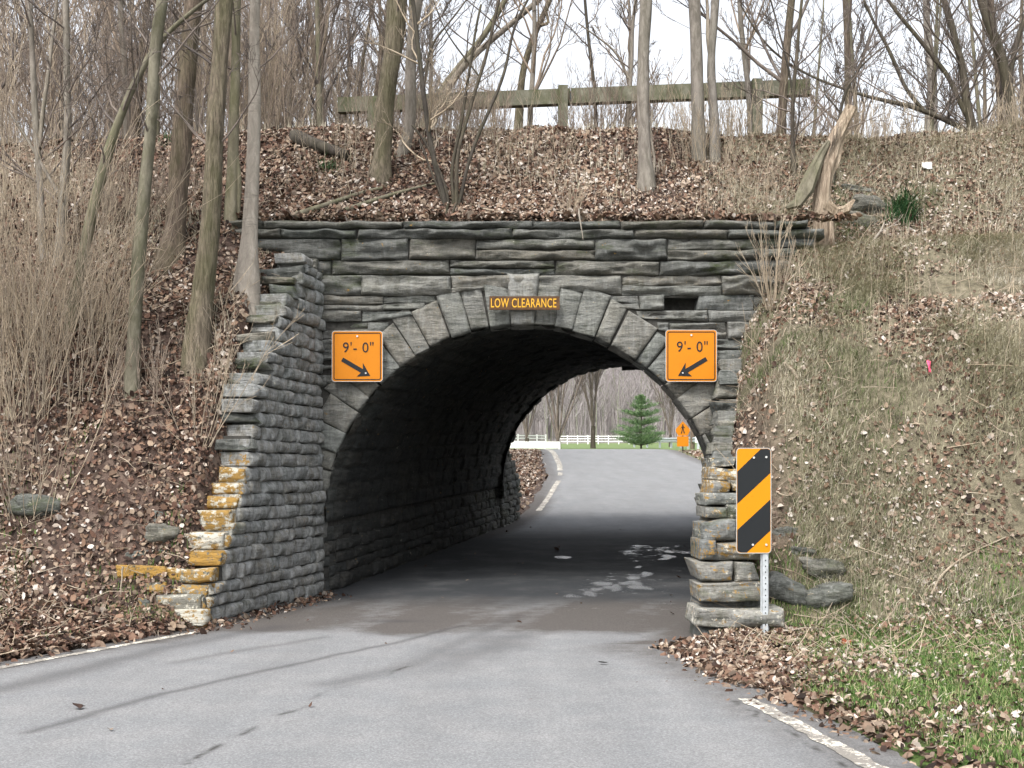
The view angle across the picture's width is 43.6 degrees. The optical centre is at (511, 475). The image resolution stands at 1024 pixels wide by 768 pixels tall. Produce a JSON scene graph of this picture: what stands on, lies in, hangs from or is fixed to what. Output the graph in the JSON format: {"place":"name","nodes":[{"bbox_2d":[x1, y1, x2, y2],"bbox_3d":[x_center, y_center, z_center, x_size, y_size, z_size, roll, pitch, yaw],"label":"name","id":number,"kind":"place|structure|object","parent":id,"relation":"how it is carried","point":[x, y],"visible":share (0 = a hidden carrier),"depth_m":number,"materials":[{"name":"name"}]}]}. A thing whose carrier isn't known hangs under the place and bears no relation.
{"place":"outdoors","nodes":[
{"label":"outdoors","id":0,"kind":"place"},
{"bbox_2d":[0,449,919,767],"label":"road","id":1,"kind":"structure","parent":0,"point":[468,671],"depth_m":9.22,"materials":[{"name":"asphalt"}]},
{"bbox_2d":[739,698,888,767],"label":"edge line","id":2,"kind":"object","parent":1,"relation":"on","point":[853,755],"visible":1,"depth_m":7.08,"materials":[{"name":"paint"}]},
{"bbox_2d":[0,128,1023,767],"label":"ground","id":3,"kind":"structure","parent":0,"point":[944,280],"depth_m":12.85,"materials":[{"name":"soil"}]},
{"bbox_2d":[7,493,60,516],"bbox_3d":[-4.779,0.292,12.940,0.591,0.269,0.537,0,0,0],"label":"boulder","id":4,"kind":"object","parent":3,"relation":"on","point":[16,504],"visible":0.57,"depth_m":12.71,"materials":[{"name":"stone"}]},
{"bbox_2d":[0,262,105,356],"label":"brush","id":5,"kind":"object","parent":3,"relation":"on","point":[40,302],"visible":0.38,"depth_m":13.58,"materials":[{"name":"brown plant"}]},
{"bbox_2d":[0,0,109,142],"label":"brush","id":6,"kind":"object","parent":3,"relation":"on","point":[18,74],"visible":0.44,"depth_m":19.22,"materials":[{"name":"brown plant"}]},
{"bbox_2d":[0,0,110,156],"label":"brush","id":7,"kind":"object","parent":3,"relation":"on","point":[9,59],"visible":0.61,"depth_m":18.02,"materials":[{"name":"brown plant"}]},
{"bbox_2d":[0,315,133,519],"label":"shrub","id":8,"kind":"object","parent":3,"relation":"on","point":[44,471],"visible":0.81,"depth_m":12.69,"materials":[{"name":"brown plant"}]},
{"bbox_2d":[0,0,138,260],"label":"tree","id":9,"kind":"object","parent":3,"relation":"on","point":[38,127],"visible":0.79,"depth_m":14.68,"materials":[{"name":"brown plant"}]},
{"bbox_2d":[0,0,142,141],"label":"brush","id":10,"kind":"object","parent":3,"relation":"on","point":[45,70],"visible":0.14,"depth_m":21.12,"materials":[{"name":"brown plant"}]},
{"bbox_2d":[1,0,143,268],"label":"tree","id":11,"kind":"object","parent":3,"relation":"on","point":[66,38],"visible":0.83,"depth_m":14.66,"materials":[{"name":"brown plant"}]},
{"bbox_2d":[23,129,142,230],"bbox_3d":[-5.171,-3.496,15.350,1.315,1.294,1.583,0,0,-21],"label":"brush","id":12,"kind":"object","parent":3,"relation":"on","point":[127,174],"visible":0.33,"depth_m":15.17,"materials":[{"name":"brown plant"}]},
{"bbox_2d":[0,92,171,400],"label":"shrub","id":13,"kind":"object","parent":3,"relation":"on","point":[57,288],"visible":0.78,"depth_m":13.29,"materials":[{"name":"brown plant"}]},
{"bbox_2d":[33,0,148,139],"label":"brush","id":14,"kind":"object","parent":3,"relation":"on","point":[111,35],"visible":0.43,"depth_m":18.37,"materials":[{"name":"brown plant"}]},
{"bbox_2d":[2,0,183,136],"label":"bare tree","id":15,"kind":"object","parent":3,"relation":"on","point":[42,37],"visible":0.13,"depth_m":20.37,"materials":[{"name":"brown plant"}]},
{"bbox_2d":[25,0,163,140],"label":"brush","id":16,"kind":"object","parent":3,"relation":"on","point":[84,72],"visible":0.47,"depth_m":18.43,"materials":[{"name":"brown plant"}]},
{"bbox_2d":[0,119,196,355],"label":"shrub","id":17,"kind":"object","parent":3,"relation":"on","point":[108,270],"visible":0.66,"depth_m":13.59,"materials":[{"name":"brown plant"}]},
{"bbox_2d":[69,0,148,137],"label":"bare tree","id":18,"kind":"object","parent":3,"relation":"on","point":[125,121],"visible":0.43,"depth_m":18.95,"materials":[{"name":"brown plant"}]},
{"bbox_2d":[13,0,212,138],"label":"brush","id":19,"kind":"object","parent":3,"relation":"on","point":[110,76],"visible":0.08,"depth_m":21.30,"materials":[{"name":"brown plant"}]},
{"bbox_2d":[0,85,243,419],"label":"shrub","id":20,"kind":"object","parent":3,"relation":"on","point":[51,270],"visible":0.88,"depth_m":13.02,"materials":[{"name":"brown plant"}]},
{"bbox_2d":[69,132,195,233],"bbox_3d":[-4.600,-3.506,15.335,1.456,1.320,1.283,0,0,-25],"label":"brush","id":21,"kind":"object","parent":3,"relation":"on","point":[156,190],"visible":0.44,"depth_m":15.18,"materials":[{"name":"brown plant"}]},
{"bbox_2d":[81,313,187,407],"bbox_3d":[-3.858,-1.196,13.401,1.097,0.995,0.966,0,0,-37],"label":"brush","id":22,"kind":"object","parent":3,"relation":"on","point":[120,361],"visible":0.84,"depth_m":13.30,"materials":[{"name":"brown plant"}]},
{"bbox_2d":[41,0,249,331],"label":"tree","id":23,"kind":"object","parent":3,"relation":"on","point":[117,122],"visible":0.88,"depth_m":13.90,"materials":[{"name":"brown plant"}]},
{"bbox_2d":[41,0,249,137],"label":"brush","id":24,"kind":"object","parent":3,"relation":"on","point":[131,109],"visible":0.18,"depth_m":19.31,"materials":[{"name":"brown plant"}]},
{"bbox_2d":[82,0,218,399],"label":"tree","id":25,"kind":"object","parent":3,"relation":"on","point":[146,168],"visible":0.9,"depth_m":13.40,"materials":[{"name":"brown plant"}]},
{"bbox_2d":[99,0,202,275],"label":"tree","id":26,"kind":"object","parent":3,"relation":"on","point":[181,145],"visible":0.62,"depth_m":14.81,"materials":[{"name":"brown plant"}]},
{"bbox_2d":[144,523,180,543],"bbox_3d":[-3.455,0.583,12.770,0.405,0.242,0.476,0,0,0],"label":"fallen stone","id":27,"kind":"object","parent":3,"relation":"on","point":[162,532],"visible":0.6,"depth_m":12.56,"materials":[{"name":"stone"}]},
{"bbox_2d":[82,0,279,384],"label":"tree","id":28,"kind":"object","parent":3,"relation":"on","point":[203,288],"visible":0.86,"depth_m":13.64,"materials":[{"name":"brown plant"}]},
{"bbox_2d":[117,0,304,134],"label":"brush","id":29,"kind":"object","parent":3,"relation":"on","point":[201,72],"visible":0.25,"depth_m":19.45,"materials":[{"name":"brown plant"}]},
{"bbox_2d":[126,0,304,132],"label":"brush","id":30,"kind":"object","parent":3,"relation":"on","point":[270,91],"visible":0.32,"depth_m":19.77,"materials":[{"name":"brown plant"}]},
{"bbox_2d":[137,251,304,446],"bbox_3d":[-2.972,-1.299,13.115,1.441,2.020,1.114,0,0,39],"label":"shrub","id":31,"kind":"object","parent":3,"relation":"on","point":[225,377],"visible":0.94,"depth_m":13.07,"materials":[{"name":"brown plant"}]},
{"bbox_2d":[126,0,334,133],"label":"brush","id":32,"kind":"object","parent":3,"relation":"on","point":[281,67],"visible":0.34,"depth_m":19.51,"materials":[{"name":"brown plant"}]},
{"bbox_2d":[144,0,336,228],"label":"tree","id":33,"kind":"object","parent":3,"relation":"on","point":[232,204],"visible":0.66,"depth_m":15.37,"materials":[{"name":"brown plant"}]},
{"bbox_2d":[232,0,260,314],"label":"tree","id":34,"kind":"object","parent":3,"relation":"on","point":[248,247],"visible":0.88,"depth_m":14.23,"materials":[{"name":"grey plant"}]},
{"bbox_2d":[178,0,334,132],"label":"brush","id":35,"kind":"object","parent":3,"relation":"on","point":[265,68],"visible":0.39,"depth_m":19.15,"materials":[{"name":"brown plant"}]},
{"bbox_2d":[176,0,356,131],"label":"brush","id":36,"kind":"object","parent":3,"relation":"on","point":[304,67],"visible":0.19,"depth_m":20.89,"materials":[{"name":"brown plant"}]},
{"bbox_2d":[201,0,355,128],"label":"brush","id":37,"kind":"object","parent":3,"relation":"on","point":[332,61],"visible":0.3,"depth_m":22.19,"materials":[{"name":"brown plant"}]},
{"bbox_2d":[241,0,367,126],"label":"bare tree","id":38,"kind":"object","parent":3,"relation":"on","point":[319,38],"visible":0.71,"depth_m":20.09,"materials":[{"name":"brown plant"}]},
{"bbox_2d":[262,125,349,159],"bbox_3d":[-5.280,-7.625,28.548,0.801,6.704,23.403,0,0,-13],"label":"fallen log","id":39,"kind":"object","parent":3,"relation":"on","point":[318,145],"visible":0.55,"depth_m":17.42,"materials":[{"name":"wood"}]},
{"bbox_2d":[243,0,383,125],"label":"bare tree","id":40,"kind":"object","parent":3,"relation":"on","point":[339,70],"visible":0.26,"depth_m":21.35,"materials":[{"name":"brown plant"}]},
{"bbox_2d":[279,45,398,186],"bbox_3d":[-2.248,-4.650,16.719,1.375,1.784,1.957,0,0,8],"label":"shrub","id":41,"kind":"object","parent":3,"relation":"on","point":[345,143],"visible":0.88,"depth_m":16.50,"materials":[{"name":"brown plant"}]},
{"bbox_2d":[246,0,446,124],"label":"bare tree","id":42,"kind":"object","parent":3,"relation":"on","point":[309,91],"visible":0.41,"depth_m":22.84,"materials":[{"name":"brown plant"}]},
{"bbox_2d":[313,0,381,122],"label":"bare tree","id":43,"kind":"object","parent":3,"relation":"on","point":[363,59],"visible":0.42,"depth_m":24.09,"materials":[{"name":"brown plant"}]},
{"bbox_2d":[336,0,406,186],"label":"tree","id":44,"kind":"object","parent":3,"relation":"on","point":[381,172],"visible":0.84,"depth_m":16.88,"materials":[{"name":"brown plant"}]},
{"bbox_2d":[333,56,437,139],"bbox_3d":[-1.872,-5.365,18.317,1.294,1.332,1.468,0,0,43],"label":"brush","id":45,"kind":"object","parent":3,"relation":"on","point":[401,96],"visible":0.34,"depth_m":18.16,"materials":[{"name":"brown plant"}]},
{"bbox_2d":[360,0,475,158],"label":"tree","id":46,"kind":"object","parent":3,"relation":"on","point":[410,93],"visible":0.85,"depth_m":17.54,"materials":[{"name":"grey plant"}]},
{"bbox_2d":[373,0,475,93],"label":"bare tree","id":47,"kind":"object","parent":3,"relation":"on","point":[421,32],"visible":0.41,"depth_m":18.86,"materials":[{"name":"brown plant"}]},
{"bbox_2d":[362,0,528,220],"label":"shrub","id":48,"kind":"object","parent":3,"relation":"on","point":[441,186],"visible":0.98,"depth_m":16.31,"materials":[{"name":"brown plant"}]},
{"bbox_2d":[116,220,824,635],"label":"stone bridge","id":49,"kind":"structure","parent":3,"relation":"on","point":[412,452],"depth_m":15.36,"materials":[{"name":"stone"}]},
{"bbox_2d":[332,331,382,381],"bbox_3d":[-1.842,-1.422,15.241,0.606,0.606,0.025,0,0,0],"label":"clearance sign","id":50,"kind":"object","parent":49,"relation":"attached to","point":[357,356],"visible":1,"depth_m":15.24,"materials":[{"name":"metal"}]},
{"bbox_2d":[489,296,559,309],"bbox_3d":[0.149,-2.054,15.233,0.837,0.160,0.033,0,0,0],"label":"clearance board","id":51,"kind":"object","parent":49,"relation":"attached to","point":[524,302],"visible":1,"depth_m":15.22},
{"bbox_2d":[665,330,716,381],"bbox_3d":[2.134,-1.429,15.241,0.612,0.620,0.025,0,0,0],"label":"clearance sign","id":52,"kind":"object","parent":49,"relation":"attached to","point":[690,355],"visible":1,"depth_m":15.24,"materials":[{"name":"metal"}]},
{"bbox_2d":[416,33,529,130],"bbox_3d":[-0.808,-5.627,18.984,1.745,1.583,1.538,0,0,27],"label":"brush","id":53,"kind":"object","parent":3,"relation":"on","point":[507,101],"visible":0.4,"depth_m":18.81,"materials":[{"name":"brown plant"}]},
{"bbox_2d":[427,62,521,139],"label":"brush","id":54,"kind":"object","parent":3,"relation":"on","point":[482,106],"visible":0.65,"depth_m":18.07,"materials":[{"name":"brown plant"}]},
{"bbox_2d":[422,0,542,120],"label":"tree","id":55,"kind":"object","parent":3,"relation":"on","point":[480,49],"visible":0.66,"depth_m":20.95,"materials":[{"name":"brown plant"}]},
{"bbox_2d":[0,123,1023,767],"bbox_3d":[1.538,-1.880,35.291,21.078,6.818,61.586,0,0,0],"label":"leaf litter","id":56,"kind":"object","parent":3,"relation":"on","point":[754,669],"visible":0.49,"depth_m":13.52,"materials":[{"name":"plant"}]},
{"bbox_2d":[0,421,1023,767],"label":"grass","id":57,"kind":"structure","parent":3,"relation":"on","point":[1002,695],"depth_m":9.47,"materials":[{"name":"plant"}]},
{"bbox_2d":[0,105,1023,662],"bbox_3d":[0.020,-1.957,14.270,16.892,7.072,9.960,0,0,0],"label":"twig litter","id":58,"kind":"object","parent":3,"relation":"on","point":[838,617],"visible":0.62,"depth_m":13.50,"materials":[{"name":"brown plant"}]},
{"bbox_2d":[434,0,590,129],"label":"tree","id":59,"kind":"object","parent":3,"relation":"on","point":[521,85],"visible":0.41,"depth_m":22.46,"materials":[{"name":"brown plant"}]},
{"bbox_2d":[452,65,606,175],"bbox_3d":[0.213,-4.689,17.235,2.069,1.436,1.702,0,0,0],"label":"shrub","id":60,"kind":"object","parent":3,"relation":"on","point":[568,136],"visible":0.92,"depth_m":16.94,"materials":[{"name":"brown plant"}]},
{"bbox_2d":[494,0,586,125],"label":"bare tree","id":61,"kind":"object","parent":3,"relation":"on","point":[534,35],"visible":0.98,"depth_m":20.29,"materials":[{"name":"brown plant"}]},
{"bbox_2d":[546,372,589,448],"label":"shade tree","id":62,"kind":"object","parent":3,"relation":"on","point":[558,428],"visible":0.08,"depth_m":81.88,"materials":[{"name":"brown plant"}]},
{"bbox_2d":[338,78,810,133],"bbox_3d":[0.881,-5.353,19.954,7.388,1.402,0.326,0,0,7],"label":"timber guard rail","id":63,"kind":"object","parent":3,"relation":"on","point":[545,98],"visible":0.39,"depth_m":19.86,"materials":[{"name":"brown wood"}]},
{"bbox_2d":[574,369,604,448],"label":"shade tree","id":64,"kind":"object","parent":3,"relation":"on","point":[596,375],"visible":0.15,"depth_m":83.86,"materials":[{"name":"brown plant"}]},
{"bbox_2d":[544,56,637,129],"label":"brush","id":65,"kind":"object","parent":3,"relation":"on","point":[583,117],"visible":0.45,"depth_m":19.42,"materials":[{"name":"brown plant"}]},
{"bbox_2d":[533,0,649,126],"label":"sapling","id":66,"kind":"object","parent":3,"relation":"on","point":[589,38],"visible":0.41,"depth_m":20.98,"materials":[{"name":"brown plant"}]},
{"bbox_2d":[514,367,689,442],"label":"distant woods","id":67,"kind":"object","parent":3,"relation":"on","point":[616,390],"visible":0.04,"depth_m":211.87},
{"bbox_2d":[556,48,682,128],"bbox_3d":[1.495,-5.723,19.622,1.950,1.769,1.718,0,0,-28],"label":"brush","id":68,"kind":"object","parent":3,"relation":"on","point":[605,102],"visible":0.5,"depth_m":19.41,"materials":[{"name":"brown plant"}]},
{"bbox_2d":[578,0,668,125],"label":"sapling","id":69,"kind":"object","parent":3,"relation":"on","point":[631,66],"visible":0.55,"depth_m":20.95,"materials":[{"name":"brown plant"}]},
{"bbox_2d":[589,0,687,125],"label":"bare tree","id":70,"kind":"object","parent":3,"relation":"on","point":[629,24],"visible":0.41,"depth_m":24.09,"materials":[{"name":"brown plant"}]},
{"bbox_2d":[610,394,667,448],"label":"pine tree","id":71,"kind":"object","parent":3,"relation":"on","point":[649,437],"visible":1,"depth_m":82.60,"materials":[{"name":"green plant"}]},
{"bbox_2d":[637,0,656,191],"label":"tree","id":72,"kind":"object","parent":3,"relation":"on","point":[646,171],"visible":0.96,"depth_m":16.85,"materials":[{"name":"grey plant"}]},
{"bbox_2d":[688,0,706,161],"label":"tree","id":73,"kind":"object","parent":3,"relation":"on","point":[696,65],"visible":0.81,"depth_m":17.68,"materials":[{"name":"grey plant"}]},
{"bbox_2d":[666,60,751,136],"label":"brush","id":74,"kind":"object","parent":3,"relation":"on","point":[728,115],"visible":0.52,"depth_m":18.71,"materials":[{"name":"brown plant"}]},
{"bbox_2d":[649,72,770,172],"bbox_3d":[2.612,-4.813,17.376,1.642,1.488,1.090,0,0,-26],"label":"shrub","id":75,"kind":"object","parent":3,"relation":"on","point":[690,140],"visible":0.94,"depth_m":17.39,"materials":[{"name":"brown plant"}]},
{"bbox_2d":[705,0,720,163],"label":"tree","id":76,"kind":"object","parent":3,"relation":"on","point":[711,26],"visible":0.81,"depth_m":17.74,"materials":[{"name":"grey plant"}]},
{"bbox_2d":[680,56,793,140],"bbox_3d":[3.225,-5.337,18.723,1.446,1.423,1.740,0,0,-10],"label":"brush","id":77,"kind":"object","parent":3,"relation":"on","point":[739,117],"visible":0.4,"depth_m":18.61,"materials":[{"name":"brown plant"}]},
{"bbox_2d":[677,0,808,135],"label":"bare tree","id":78,"kind":"object","parent":3,"relation":"on","point":[781,78],"visible":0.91,"depth_m":18.38,"materials":[{"name":"brown plant"}]},
{"bbox_2d":[718,0,782,133],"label":"bare tree","id":79,"kind":"object","parent":3,"relation":"on","point":[746,62],"visible":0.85,"depth_m":19.46,"materials":[{"name":"brown plant"}]},
{"bbox_2d":[736,448,770,632],"bbox_3d":[2.100,0.752,11.139,0.305,1.988,0.058,0,0,0],"label":"object marker","id":80,"kind":"object","parent":3,"relation":"on","point":[753,500],"visible":0.98,"depth_m":11.12,"materials":[{"name":"metal"}]},
{"bbox_2d":[734,189,816,310],"bbox_3d":[2.961,-2.674,14.892,0.795,1.479,1.113,0,0,40],"label":"shrub","id":81,"kind":"object","parent":3,"relation":"on","point":[764,274],"visible":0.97,"depth_m":14.92,"materials":[{"name":"beige plant"}]},
{"bbox_2d":[707,103,851,207],"bbox_3d":[3.419,-4.129,16.289,1.767,1.368,1.520,0,0,14],"label":"shrub","id":82,"kind":"object","parent":3,"relation":"on","point":[729,165],"visible":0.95,"depth_m":16.27,"materials":[{"name":"brown plant"}]},
{"bbox_2d":[769,571,806,605],"bbox_3d":[2.518,1.049,11.858,0.444,0.337,0.545,0,0,0],"label":"fallen stone","id":83,"kind":"object","parent":3,"relation":"on","point":[783,587],"visible":0.69,"depth_m":11.62,"materials":[{"name":"stone"}]},
{"bbox_2d":[718,0,904,177],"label":"sapling","id":84,"kind":"object","parent":3,"relation":"on","point":[795,61],"visible":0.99,"depth_m":17.60,"materials":[{"name":"brown plant"}]},
{"bbox_2d":[765,0,864,134],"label":"bare tree","id":85,"kind":"object","parent":3,"relation":"on","point":[818,72],"visible":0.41,"depth_m":23.45,"materials":[{"name":"brown plant"}]},
{"bbox_2d":[762,47,870,139],"bbox_3d":[4.354,-5.410,18.806,1.291,1.329,1.465,0,0,-21],"label":"brush","id":86,"kind":"object","parent":3,"relation":"on","point":[809,106],"visible":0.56,"depth_m":18.62,"materials":[{"name":"brown plant"}]},
{"bbox_2d":[785,104,856,248],"bbox_3d":[3.841,-3.472,15.918,0.906,2.308,0.329,0,0,0],"label":"tree stump","id":87,"kind":"object","parent":3,"relation":"on","point":[817,179],"visible":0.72,"depth_m":15.85,"materials":[{"name":"brown wood"}]},
{"bbox_2d":[797,556,845,577],"bbox_3d":[2.894,0.853,11.975,0.484,0.203,0.496,0,0,0],"label":"fallen stone","id":88,"kind":"object","parent":3,"relation":"on","point":[812,565],"visible":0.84,"depth_m":11.79,"materials":[{"name":"stone"}]},
{"bbox_2d":[805,581,853,608],"bbox_3d":[2.869,1.097,11.828,0.511,0.266,0.563,0,0,0],"label":"fallen stone","id":89,"kind":"object","parent":3,"relation":"on","point":[826,592],"visible":0.77,"depth_m":11.58,"materials":[{"name":"stone"}]},
{"bbox_2d":[652,0,1023,130],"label":"fallen tree","id":90,"kind":"object","parent":3,"relation":"on","point":[940,117],"visible":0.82,"depth_m":19.28,"materials":[{"name":"brown plant"}]},
{"bbox_2d":[766,0,929,135],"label":"bare tree","id":91,"kind":"object","parent":3,"relation":"on","point":[852,40],"visible":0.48,"depth_m":23.28,"materials":[{"name":"brown plant"}]},
{"bbox_2d":[770,0,925,135],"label":"bare tree","id":92,"kind":"object","parent":3,"relation":"on","point":[847,39],"visible":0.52,"depth_m":22.62,"materials":[{"name":"brown plant"}]},
{"bbox_2d":[803,0,912,187],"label":"sapling","id":93,"kind":"object","parent":3,"relation":"on","point":[840,109],"visible":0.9,"depth_m":17.50,"materials":[{"name":"brown plant"}]},
{"bbox_2d":[736,172,1023,636],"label":"mossy grass","id":94,"kind":"structure","parent":3,"relation":"on","point":[843,350],"depth_m":12.66,"materials":[{"name":"plant"}]},
{"bbox_2d":[834,71,943,147],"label":"brush","id":95,"kind":"object","parent":3,"relation":"on","point":[872,123],"visible":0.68,"depth_m":18.50,"materials":[{"name":"brown plant"}]},
{"bbox_2d":[876,173,968,228],"bbox_3d":[5.192,-3.566,16.503,1.199,0.823,1.393,0,0,0],"label":"grass tuft","id":96,"kind":"object","parent":3,"relation":"on","point":[904,201],"visible":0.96,"depth_m":16.87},
{"bbox_2d":[870,2,989,133],"bbox_3d":[8.037,-7.714,24.610,2.200,6.613,2.384,0,0,19],"label":"bare tree","id":97,"kind":"object","parent":3,"relation":"on","point":[917,78],"visible":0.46,"depth_m":24.21,"materials":[{"name":"brown plant"}]},
{"bbox_2d":[840,0,1023,131],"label":"tree","id":98,"kind":"object","parent":3,"relation":"on","point":[964,103],"visible":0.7,"depth_m":19.46,"materials":[{"name":"brown plant"}]},
{"bbox_2d":[884,0,1000,132],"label":"tree","id":99,"kind":"object","parent":3,"relation":"on","point":[926,124],"visible":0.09,"depth_m":26.95,"materials":[{"name":"brown plant"}]},
{"bbox_2d":[881,0,1016,130],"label":"bare tree","id":100,"kind":"object","parent":3,"relation":"on","point":[935,68],"visible":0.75,"depth_m":19.76,"materials":[{"name":"brown plant"}]},
{"bbox_2d":[921,0,1023,129],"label":"bare tree","id":101,"kind":"object","parent":3,"relation":"on","point":[977,108],"visible":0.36,"depth_m":23.10,"materials":[{"name":"brown plant"}]},
{"bbox_2d":[950,0,1023,125],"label":"bare tree","id":102,"kind":"object","parent":3,"relation":"on","point":[997,79],"visible":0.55,"depth_m":19.77,"materials":[{"name":"brown plant"}]},
{"bbox_2d":[972,0,1023,125],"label":"tree","id":103,"kind":"object","parent":3,"relation":"on","point":[1006,67],"visible":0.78,"depth_m":18.95,"materials":[{"name":"brown plant"}]},
{"bbox_2d":[0,0,1023,141],"label":"sky","id":104,"kind":"structure","parent":0,"point":[671,36],"materials":[{"name":"white"}]},
{"bbox_2d":[1,115,1023,767],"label":"dead grass","id":105,"kind":"structure","parent":0,"point":[865,291],"depth_m":13.38,"materials":[{"name":"plant"}]},
{"bbox_2d":[516,368,695,443],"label":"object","id":106,"kind":"structure","parent":0,"point":[554,440],"depth_m":221.57,"materials":[{"name":"brown"}]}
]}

